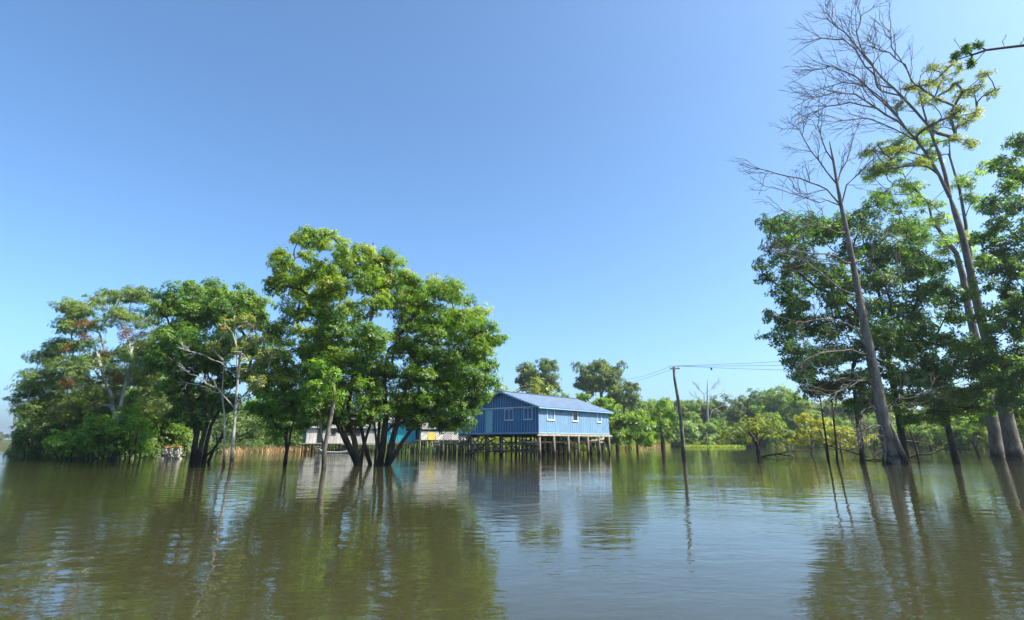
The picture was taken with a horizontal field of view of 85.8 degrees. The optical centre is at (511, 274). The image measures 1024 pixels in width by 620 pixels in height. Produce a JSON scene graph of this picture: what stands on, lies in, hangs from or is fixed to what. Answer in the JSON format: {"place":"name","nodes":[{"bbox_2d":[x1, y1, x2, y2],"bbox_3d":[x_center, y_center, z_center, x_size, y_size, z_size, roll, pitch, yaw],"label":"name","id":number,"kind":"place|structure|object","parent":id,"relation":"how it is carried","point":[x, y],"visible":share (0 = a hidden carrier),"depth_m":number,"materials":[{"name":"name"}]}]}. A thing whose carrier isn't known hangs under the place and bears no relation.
{"place":"outdoors","nodes":[
{"label":"outdoors","id":0,"kind":"place"},
{"bbox_2d":[0,440,988,457],"bbox_3d":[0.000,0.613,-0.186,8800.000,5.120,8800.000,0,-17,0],"label":"ground","id":1,"kind":"structure","parent":0,"point":[4,444],"depth_m":120.75,"materials":[{"name":"brown soil"}]},
{"bbox_2d":[6,426,53,456],"bbox_3d":[-52.143,18.159,59.037,7.788,3.691,3.958,-5,-18,16],"label":"bank shrub","id":2,"kind":"object","parent":1,"relation":"on","point":[20,438],"visible":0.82,"depth_m":58.48,"materials":[{"name":"green plant"}]},
{"bbox_2d":[52,379,102,402],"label":"forest tree","id":3,"kind":"object","parent":1,"relation":"on","point":[73,392],"visible":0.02,"depth_m":80.02,"materials":[{"name":"green plant"}]},
{"bbox_2d":[79,384,142,401],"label":"forest tree","id":4,"kind":"object","parent":1,"relation":"on","point":[128,391],"visible":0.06,"depth_m":81.74,"materials":[{"name":"green plant"}]},
{"bbox_2d":[139,407,181,448],"bbox_3d":[-38.623,17.367,60.634,4.578,6.123,6.646,15,-22,-41],"label":"bank shrub","id":5,"kind":"object","parent":1,"relation":"on","point":[162,429],"visible":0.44,"depth_m":59.36,"materials":[{"name":"green plant"}]},
{"bbox_2d":[174,426,192,456],"bbox_3d":[-36.076,18.359,59.829,2.107,3.769,2.157,0,-17,0],"label":"bank shrub","id":6,"kind":"object","parent":1,"relation":"on","point":[183,429],"visible":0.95,"depth_m":60.01,"materials":[{"name":"green plant"}]},
{"bbox_2d":[1,435,472,458],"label":"undergrowth","id":7,"kind":"object","parent":1,"relation":"on","point":[156,451],"visible":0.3,"depth_m":61.05,"materials":[{"name":"green plant"}]},
{"bbox_2d":[225,398,252,423],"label":"forest tree","id":8,"kind":"object","parent":1,"relation":"on","point":[241,405],"visible":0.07,"depth_m":117.03,"materials":[{"name":"green plant"}]},
{"bbox_2d":[4,395,477,458],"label":"undergrowth","id":9,"kind":"object","parent":1,"relation":"on","point":[244,430],"visible":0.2,"depth_m":86.99,"materials":[{"name":"green plant"}]},
{"bbox_2d":[237,397,288,424],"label":"forest tree","id":10,"kind":"object","parent":1,"relation":"on","point":[245,412],"visible":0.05,"depth_m":117.45,"materials":[{"name":"green plant"}]},
{"bbox_2d":[343,392,373,416],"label":"forest tree","id":11,"kind":"object","parent":1,"relation":"on","point":[353,408],"visible":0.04,"depth_m":126.19,"materials":[{"name":"green plant"}]},
{"bbox_2d":[488,376,549,446],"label":"tree","id":12,"kind":"object","parent":1,"relation":"on","point":[534,387],"visible":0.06,"depth_m":117.03,"materials":[{"name":"green plant"}]},
{"bbox_2d":[514,358,562,392],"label":"emergent tree","id":13,"kind":"object","parent":1,"relation":"on","point":[546,365],"visible":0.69,"depth_m":145.67,"materials":[{"name":"green plant"}]},
{"bbox_2d":[514,385,565,443],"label":"tree","id":14,"kind":"object","parent":1,"relation":"on","point":[548,390],"visible":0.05,"depth_m":112.70,"materials":[{"name":"green plant"}]},
{"bbox_2d":[552,390,580,399],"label":"forest tree","id":15,"kind":"object","parent":1,"relation":"on","point":[564,395],"visible":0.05,"depth_m":119.47,"materials":[{"name":"green plant"}]},
{"bbox_2d":[569,358,628,445],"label":"emergent tree","id":16,"kind":"object","parent":1,"relation":"on","point":[589,380],"visible":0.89,"depth_m":145.98,"materials":[{"name":"green plant"}]},
{"bbox_2d":[590,396,628,414],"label":"forest tree","id":17,"kind":"object","parent":1,"relation":"on","point":[621,406],"visible":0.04,"depth_m":163.01,"materials":[{"name":"green plant"}]},
{"bbox_2d":[604,381,643,415],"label":"emergent tree","id":18,"kind":"object","parent":1,"relation":"on","point":[617,395],"visible":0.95,"depth_m":139.98,"materials":[{"name":"green plant"}]},
{"bbox_2d":[633,398,661,423],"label":"forest tree","id":19,"kind":"object","parent":1,"relation":"on","point":[648,406],"visible":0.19,"depth_m":174.82,"materials":[{"name":"green plant"}]},
{"bbox_2d":[655,396,686,410],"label":"forest tree","id":20,"kind":"object","parent":1,"relation":"on","point":[675,403],"visible":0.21,"depth_m":198.80,"materials":[{"name":"green plant"}]},
{"bbox_2d":[665,414,706,440],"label":"tree","id":21,"kind":"object","parent":1,"relation":"on","point":[689,425],"visible":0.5,"depth_m":171.00,"materials":[{"name":"green plant"}]},
{"bbox_2d":[669,408,705,423],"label":"forest tree","id":22,"kind":"object","parent":1,"relation":"on","point":[687,413],"visible":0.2,"depth_m":195.80,"materials":[{"name":"green plant"}]},
{"bbox_2d":[676,421,715,443],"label":"tree","id":23,"kind":"object","parent":1,"relation":"on","point":[696,433],"visible":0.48,"depth_m":170.17,"materials":[{"name":"green plant"}]},
{"bbox_2d":[680,399,716,444],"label":"forest tree","id":24,"kind":"object","parent":1,"relation":"on","point":[692,405],"visible":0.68,"depth_m":198.76,"materials":[{"name":"green plant"}]},
{"bbox_2d":[691,379,727,433],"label":"bare tree","id":25,"kind":"object","parent":1,"relation":"on","point":[708,418],"visible":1,"depth_m":178.06,"materials":[{"name":"grey plant"}]},
{"bbox_2d":[697,421,724,443],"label":"tree","id":26,"kind":"object","parent":1,"relation":"on","point":[717,435],"visible":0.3,"depth_m":172.58,"materials":[{"name":"green plant"}]},
{"bbox_2d":[698,395,727,426],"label":"forest tree","id":27,"kind":"object","parent":1,"relation":"on","point":[703,416],"visible":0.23,"depth_m":197.74,"materials":[{"name":"green plant"}]},
{"bbox_2d":[709,393,746,425],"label":"forest tree","id":28,"kind":"object","parent":1,"relation":"on","point":[735,412],"visible":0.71,"depth_m":191.78,"materials":[{"name":"green plant"}]},
{"bbox_2d":[472,436,987,450],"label":"undergrowth","id":29,"kind":"object","parent":1,"relation":"on","point":[667,444],"visible":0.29,"depth_m":133.21,"materials":[{"name":"green plant"}]},
{"bbox_2d":[719,427,743,443],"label":"tree","id":30,"kind":"object","parent":1,"relation":"on","point":[721,437],"visible":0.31,"depth_m":170.69,"materials":[{"name":"green plant"}]},
{"bbox_2d":[445,406,1019,448],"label":"undergrowth","id":31,"kind":"object","parent":1,"relation":"on","point":[837,423],"visible":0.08,"depth_m":156.73,"materials":[{"name":"green plant"}]},
{"bbox_2d":[734,388,782,420],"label":"forest tree","id":32,"kind":"object","parent":1,"relation":"on","point":[749,401],"visible":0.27,"depth_m":194.28,"materials":[{"name":"green plant"}]},
{"bbox_2d":[725,405,792,446],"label":"tree","id":33,"kind":"object","parent":1,"relation":"on","point":[755,409],"visible":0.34,"depth_m":169.08,"materials":[{"name":"green plant"}]},
{"bbox_2d":[752,383,812,420],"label":"forest tree","id":34,"kind":"object","parent":1,"relation":"on","point":[773,396],"visible":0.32,"depth_m":186.58,"materials":[{"name":"green plant"}]},
{"bbox_2d":[784,421,804,442],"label":"tree","id":35,"kind":"object","parent":1,"relation":"on","point":[793,425],"visible":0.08,"depth_m":176.60,"materials":[{"name":"green plant"}]},
{"bbox_2d":[771,393,823,431],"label":"forest tree","id":36,"kind":"object","parent":1,"relation":"on","point":[785,405],"visible":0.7,"depth_m":177.85,"materials":[{"name":"green plant"}]},
{"bbox_2d":[812,397,840,417],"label":"forest tree","id":37,"kind":"object","parent":1,"relation":"on","point":[826,412],"visible":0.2,"depth_m":190.34,"materials":[{"name":"green plant"}]},
{"bbox_2d":[823,399,860,426],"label":"forest tree","id":38,"kind":"object","parent":1,"relation":"on","point":[837,410],"visible":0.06,"depth_m":186.76,"materials":[{"name":"green plant"}]},
{"bbox_2d":[842,407,874,424],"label":"forest tree","id":39,"kind":"object","parent":1,"relation":"on","point":[852,416],"visible":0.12,"depth_m":176.09,"materials":[{"name":"green plant"}]},
{"bbox_2d":[875,392,934,425],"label":"tree","id":40,"kind":"object","parent":1,"relation":"on","point":[890,408],"visible":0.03,"depth_m":165.41,"materials":[{"name":"green plant"}]},
{"bbox_2d":[0,447,1023,619],"bbox_3d":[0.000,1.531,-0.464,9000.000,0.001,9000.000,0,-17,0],"label":"water","id":41,"kind":"structure","parent":0,"point":[713,533],"depth_m":9.61,"materials":[{"name":"liquid"}]},
{"bbox_2d":[41,428,92,459],"bbox_3d":[-40.958,15.710,50.327,6.658,3.347,3.384,-11,-20,32],"label":"bank shrub","id":42,"kind":"object","parent":41,"relation":"on","point":[59,443],"visible":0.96,"depth_m":49.70,"materials":[{"name":"green plant"}]},
{"bbox_2d":[69,411,129,459],"bbox_3d":[-37.607,14.954,50.356,6.301,4.795,3.981,-7,-18,21],"label":"bank shrub","id":43,"kind":"object","parent":41,"relation":"on","point":[92,422],"visible":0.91,"depth_m":49.67,"materials":[{"name":"green plant"}]},
{"bbox_2d":[2,284,201,458],"bbox_3d":[-43.171,9.336,57.718,22.123,18.996,13.554,0,-17,0],"label":"spreading tree","id":44,"kind":"object","parent":41,"relation":"on","point":[49,377],"visible":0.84,"depth_m":55.33,"materials":[{"name":"green plant"}]},
{"bbox_2d":[59,376,74,389],"bbox_3d":[-41.028,9.987,50.777,1.525,1.319,1.382,9,-19,-28],"label":"epiphyte","id":45,"kind":"object","parent":44,"relation":"attached to","point":[67,387],"visible":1,"depth_m":50.86,"materials":[{"name":"brown plant"}]},
{"bbox_2d":[68,316,96,327],"bbox_3d":[-41.018,4.516,52.549,1.928,1.281,1.978,6,-18,-19],"label":"epiphyte","id":46,"kind":"object","parent":44,"relation":"attached to","point":[81,322],"visible":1,"depth_m":52.50,"materials":[{"name":"brown plant"}]},
{"bbox_2d":[75,332,95,341],"bbox_3d":[-40.260,5.829,51.958,1.723,0.924,1.682,0,-17,0],"label":"epiphyte","id":47,"kind":"object","parent":44,"relation":"attached to","point":[84,336],"visible":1,"depth_m":52.15,"materials":[{"name":"brown plant"}]},
{"bbox_2d":[109,374,123,387],"bbox_3d":[-36.410,9.833,50.873,1.354,1.236,1.379,0,-17,0],"label":"epiphyte","id":48,"kind":"object","parent":44,"relation":"attached to","point":[116,378],"visible":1,"depth_m":50.79,"materials":[{"name":"brown plant"}]},
{"bbox_2d":[117,327,134,345],"bbox_3d":[-36.637,5.901,52.211,1.680,1.837,1.593,0,-17,0],"label":"epiphyte","id":49,"kind":"object","parent":44,"relation":"attached to","point":[123,332],"visible":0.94,"depth_m":52.22,"materials":[{"name":"brown plant"}]},
{"bbox_2d":[127,330,146,347],"bbox_3d":[-35.182,6.071,51.847,2.082,1.695,1.849,-13,-21,37],"label":"epiphyte","id":50,"kind":"object","parent":44,"relation":"attached to","point":[132,338],"visible":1,"depth_m":51.67,"materials":[{"name":"brown plant"}]},
{"bbox_2d":[100,402,159,459],"bbox_3d":[-36.201,15.021,52.224,5.838,5.752,4.783,0,-17,0],"label":"bank shrub","id":51,"kind":"object","parent":41,"relation":"on","point":[130,420],"visible":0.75,"depth_m":51.48,"materials":[{"name":"green plant"}]},
{"bbox_2d":[158,446,181,458],"bbox_3d":[-33.145,17.354,53.669,2.311,1.251,0.869,0,-17,0],"label":"brick heap","id":52,"kind":"object","parent":41,"relation":"on","point":[172,453],"visible":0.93,"depth_m":53.40,"materials":[{"name":"stone"}]},
{"bbox_2d":[139,276,275,461],"bbox_3d":[-27.239,8.126,48.767,13.248,17.962,13.130,0,-17,0],"label":"flooded tree","id":53,"kind":"object","parent":41,"relation":"on","point":[193,408],"visible":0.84,"depth_m":46.59,"materials":[{"name":"green plant"}]},
{"bbox_2d":[176,312,282,467],"bbox_3d":[-18.739,7.784,36.195,6.770,11.296,4.182,0,-17,0],"label":"pale tree","id":54,"kind":"object","parent":41,"relation":"on","point":[241,323],"visible":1,"depth_m":36.56,"materials":[{"name":"green plant"}]},
{"bbox_2d":[221,445,313,451],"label":"reeds","id":55,"kind":"object","parent":41,"relation":"on","point":[278,449],"visible":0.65,"depth_m":88.10,"materials":[{"name":"beige plant"}]},
{"bbox_2d":[242,384,311,462],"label":"slender tree","id":56,"kind":"object","parent":41,"relation":"on","point":[262,409],"visible":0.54,"depth_m":43.17,"materials":[{"name":"green plant"}]},
{"bbox_2d":[297,354,348,468],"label":"slender tree","id":57,"kind":"object","parent":41,"relation":"on","point":[319,387],"visible":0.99,"depth_m":35.09,"materials":[{"name":"green plant"}]},
{"bbox_2d":[249,223,417,465],"bbox_3d":[-13.327,4.708,41.170,10.834,20.151,13.970,9,-19,-26],"label":"flooded tree","id":58,"kind":"object","parent":41,"relation":"on","point":[377,278],"visible":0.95,"depth_m":38.96,"materials":[{"name":"green plant"}]},
{"bbox_2d":[298,418,377,452],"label":"stilt house","id":59,"kind":"structure","parent":41,"relation":"on","point":[311,436],"depth_m":84.08,"materials":[{"name":"white"}]},
{"bbox_2d":[382,418,419,453],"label":"stilt house","id":60,"kind":"structure","parent":41,"relation":"on","point":[401,433],"depth_m":77.02,"materials":[{"name":"teal"}]},
{"bbox_2d":[362,271,510,464],"bbox_3d":[-5.878,7.205,43.053,11.711,16.460,12.502,0,-17,0],"label":"flooded tree","id":61,"kind":"object","parent":41,"relation":"on","point":[442,375],"visible":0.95,"depth_m":40.35,"materials":[{"name":"green plant"}]},
{"bbox_2d":[412,423,475,453],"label":"stilt house","id":62,"kind":"structure","parent":41,"relation":"on","point":[426,434],"depth_m":75.46,"materials":[{"name":"white paint"}]},
{"bbox_2d":[434,442,465,454],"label":"walkway","id":63,"kind":"structure","parent":41,"relation":"on","point":[442,443],"depth_m":69.42,"materials":[{"name":"brown wood"}]},
{"bbox_2d":[456,416,474,454],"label":"annex","id":64,"kind":"object","parent":41,"relation":"on","point":[463,434],"visible":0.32,"depth_m":70.65,"materials":[{"name":"grey paint"}]},
{"bbox_2d":[449,443,536,454],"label":"walkway","id":65,"kind":"structure","parent":41,"relation":"on","point":[483,447],"depth_m":69.38,"materials":[{"name":"brown wood"}]},
{"bbox_2d":[465,391,613,456],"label":"stilt house","id":66,"kind":"structure","parent":41,"relation":"on","point":[507,414],"depth_m":64.95,"materials":[{"name":"blue paint"}]},
{"bbox_2d":[485,410,492,432],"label":"door","id":67,"kind":"structure","parent":66,"relation":"in","point":[488,414],"depth_m":65.37,"materials":[{"name":"teal paint"}]},
{"bbox_2d":[504,409,512,420],"bbox_3d":[-0.362,16.173,63.636,1.417,1.319,0.160,-14,-22,38],"label":"window","id":68,"kind":"structure","parent":66,"relation":"in","point":[508,414],"depth_m":63.70,"materials":[{"name":"glass"}]},
{"bbox_2d":[523,408,532,419],"bbox_3d":[1.779,15.653,61.916,1.347,1.319,0.160,-14,-22,38],"label":"window","id":69,"kind":"structure","parent":66,"relation":"in","point":[527,413],"depth_m":61.99,"materials":[{"name":"glass"}]},
{"bbox_2d":[547,409,555,420],"bbox_3d":[4.420,15.885,62.684,0.160,1.379,1.549,-14,-22,38],"label":"window","id":70,"kind":"structure","parent":66,"relation":"in","point":[550,412],"depth_m":62.75,"materials":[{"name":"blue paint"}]},
{"bbox_2d":[572,411,578,421],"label":"window","id":71,"kind":"structure","parent":66,"relation":"in","point":[574,413],"depth_m":66.32,"materials":[{"name":"white"}]},
{"bbox_2d":[520,441,603,456],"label":"walkway","id":72,"kind":"structure","parent":41,"relation":"on","point":[551,442],"depth_m":65.01,"materials":[{"name":"brown wood"}]},
{"bbox_2d":[552,393,616,449],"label":"tree","id":73,"kind":"object","parent":41,"relation":"on","point":[582,397],"visible":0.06,"depth_m":107.23,"materials":[{"name":"green plant"}]},
{"bbox_2d":[580,406,628,450],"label":"tree","id":74,"kind":"object","parent":41,"relation":"on","point":[616,437],"visible":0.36,"depth_m":98.69,"materials":[{"name":"green plant"}]},
{"bbox_2d":[591,397,659,450],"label":"tree","id":75,"kind":"object","parent":41,"relation":"on","point":[632,420],"visible":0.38,"depth_m":101.31,"materials":[{"name":"green plant"}]},
{"bbox_2d":[621,416,655,449],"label":"tree","id":76,"kind":"object","parent":41,"relation":"on","point":[646,441],"visible":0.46,"depth_m":106.38,"materials":[{"name":"green plant"}]},
{"bbox_2d":[615,442,670,448],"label":"reeds","id":77,"kind":"object","parent":41,"relation":"on","point":[655,445],"visible":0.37,"depth_m":145.72,"materials":[{"name":"beige plant"}]},
{"bbox_2d":[646,399,683,449],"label":"flooded tree","id":78,"kind":"object","parent":41,"relation":"on","point":[668,412],"visible":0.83,"depth_m":112.84,"materials":[{"name":"green plant"}]},
{"bbox_2d":[670,366,685,456],"bbox_3d":[18.504,15.718,61.263,1.100,10.997,0.460,0,-17,0],"label":"utility pole","id":79,"kind":"object","parent":41,"relation":"in","point":[683,453],"visible":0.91,"depth_m":61.12,"materials":[{"name":"brown wood"}]},
{"bbox_2d":[685,445,745,446],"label":"grass","id":80,"kind":"structure","parent":41,"relation":"on","point":[715,446],"depth_m":160.30,"materials":[{"name":"green plant"}]},
{"bbox_2d":[718,411,798,453],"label":"flooded tree","id":81,"kind":"object","parent":41,"relation":"on","point":[750,425],"visible":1,"depth_m":72.52,"materials":[{"name":"green plant"}]},
{"bbox_2d":[762,445,798,456],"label":"fallen branch","id":82,"kind":"object","parent":41,"relation":"in","point":[778,454],"visible":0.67,"depth_m":58.89,"materials":[{"name":"brown wood"}]},
{"bbox_2d":[805,377,830,461],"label":"sapling","id":83,"kind":"object","parent":41,"relation":"in","point":[817,400],"visible":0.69,"depth_m":46.60,"materials":[{"name":"green plant"}]},
{"bbox_2d":[775,436,864,454],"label":"fallen branch","id":84,"kind":"object","parent":41,"relation":"in","point":[811,451],"visible":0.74,"depth_m":67.40,"materials":[{"name":"brown wood"}]},
{"bbox_2d":[784,422,868,456],"bbox_3d":[35.603,18.730,62.090,8.883,5.115,3.742,-7,-18,22],"label":"fallen branch","id":85,"kind":"object","parent":41,"relation":"on","point":[844,450],"visible":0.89,"depth_m":62.16,"materials":[{"name":"brown wood"}]},
{"bbox_2d":[788,412,877,453],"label":"yellow bush","id":86,"kind":"object","parent":41,"relation":"on","point":[814,423],"visible":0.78,"depth_m":75.11,"materials":[{"name":"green plant"}]},
{"bbox_2d":[826,382,848,461],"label":"sapling","id":87,"kind":"object","parent":41,"relation":"in","point":[835,438],"visible":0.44,"depth_m":46.02,"materials":[{"name":"green plant"}]},
{"bbox_2d":[725,87,966,464],"bbox_3d":[25.947,-0.898,44.255,16.002,32.638,8.376,0,-17,0],"label":"bare tree","id":88,"kind":"object","parent":41,"relation":"on","point":[893,451],"visible":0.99,"depth_m":43.17,"materials":[{"name":"grey plant"}]},
{"bbox_2d":[830,384,879,462],"bbox_3d":[28.248,11.904,44.493,4.478,8.218,1.978,0,-17,0],"label":"dead snag","id":89,"kind":"object","parent":41,"relation":"in","point":[857,432],"visible":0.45,"depth_m":44.38,"materials":[{"name":"brown wood"}]},
{"bbox_2d":[849,423,881,449],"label":"tree","id":90,"kind":"object","parent":41,"relation":"on","point":[876,443],"visible":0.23,"depth_m":114.70,"materials":[{"name":"green plant"}]},
{"bbox_2d":[751,193,986,462],"bbox_3d":[31.122,4.387,48.793,21.867,25.115,11.265,0,-17,0],"label":"flooded tree","id":91,"kind":"object","parent":41,"relation":"on","point":[888,339],"visible":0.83,"depth_m":47.49,"materials":[{"name":"green plant"}]},
{"bbox_2d":[871,412,919,445],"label":"tree","id":92,"kind":"object","parent":41,"relation":"on","point":[892,415],"visible":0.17,"depth_m":107.20,"materials":[{"name":"green plant"}]},
{"bbox_2d":[780,0,1023,460],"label":"tall tree","id":93,"kind":"object","parent":41,"relation":"on","point":[1013,448],"visible":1,"depth_m":57.95,"materials":[{"name":"brown plant"}]},
{"bbox_2d":[872,431,939,454],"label":"fallen branch","id":94,"kind":"object","parent":41,"relation":"in","point":[878,452],"visible":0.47,"depth_m":69.55,"materials":[{"name":"brown wood"}]},
{"bbox_2d":[908,422,939,459],"bbox_3d":[38.029,15.475,49.788,4.100,4.448,0.634,3,-17,-10],"label":"dead snag","id":95,"kind":"object","parent":41,"relation":"in","point":[916,451],"visible":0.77,"depth_m":49.88,"materials":[{"name":"brown wood"}]},
{"bbox_2d":[909,422,946,449],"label":"tree","id":96,"kind":"object","parent":41,"relation":"on","point":[928,434],"visible":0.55,"depth_m":103.08,"materials":[{"name":"green plant"}]},
{"bbox_2d":[858,125,1005,458],"bbox_3d":[46.750,0.188,58.832,17.019,39.037,9.914,8,-18,-24],"label":"tall tree","id":97,"kind":"object","parent":41,"relation":"on","point":[996,447],"visible":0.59,"depth_m":60.13,"materials":[{"name":"green plant"}]},
{"bbox_2d":[909,433,972,457],"bbox_3d":[44.010,18.580,57.862,8.088,4.306,3.683,0,-17,0],"label":"fallen branch","id":98,"kind":"object","parent":41,"relation":"in","point":[926,453],"visible":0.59,"depth_m":57.10,"materials":[{"name":"brown wood"}]},
{"bbox_2d":[892,336,1003,461],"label":"flooded tree","id":99,"kind":"object","parent":41,"relation":"on","point":[969,396],"visible":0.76,"depth_m":45.33,"materials":[{"name":"green plant"}]},
{"bbox_2d":[932,416,971,450],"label":"tree","id":100,"kind":"object","parent":41,"relation":"on","point":[943,442],"visible":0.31,"depth_m":99.31,"materials":[{"name":"green plant"}]},
{"bbox_2d":[952,417,987,450],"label":"tree","id":101,"kind":"object","parent":41,"relation":"on","point":[958,436],"visible":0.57,"depth_m":94.52,"materials":[{"name":"green plant"}]},
{"bbox_2d":[968,431,983,456],"bbox_3d":[49.937,18.587,58.857,1.359,3.756,1.234,7,-18,-22],"label":"dead snag","id":102,"kind":"object","parent":41,"relation":"in","point":[976,444],"visible":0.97,"depth_m":59.15,"materials":[{"name":"wood"}]},
{"bbox_2d":[974,426,988,448],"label":"tree","id":103,"kind":"object","parent":41,"relation":"on","point":[985,436],"visible":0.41,"depth_m":90.39,"materials":[{"name":"green plant"}]},
{"bbox_2d":[948,35,1023,69],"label":"leaning tree","id":104,"kind":"object","parent":41,"relation":"on","point":[979,45],"visible":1,"depth_m":26.14,"materials":[{"name":"green plant"}]},
{"bbox_2d":[962,367,1023,434],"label":"flooded tree","id":105,"kind":"object","parent":41,"relation":"on","point":[981,422],"visible":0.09,"depth_m":59.09,"materials":[{"name":"green plant"}]},
{"bbox_2d":[964,131,1023,415],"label":"flooded tree","id":106,"kind":"object","parent":41,"relation":"on","point":[1004,264],"visible":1,"depth_m":44.23,"materials":[{"name":"green plant"}]},
{"bbox_2d":[0,0,1023,439],"label":"sky","id":107,"kind":"structure","parent":0,"point":[563,161],"materials":[{"name":"blue"}]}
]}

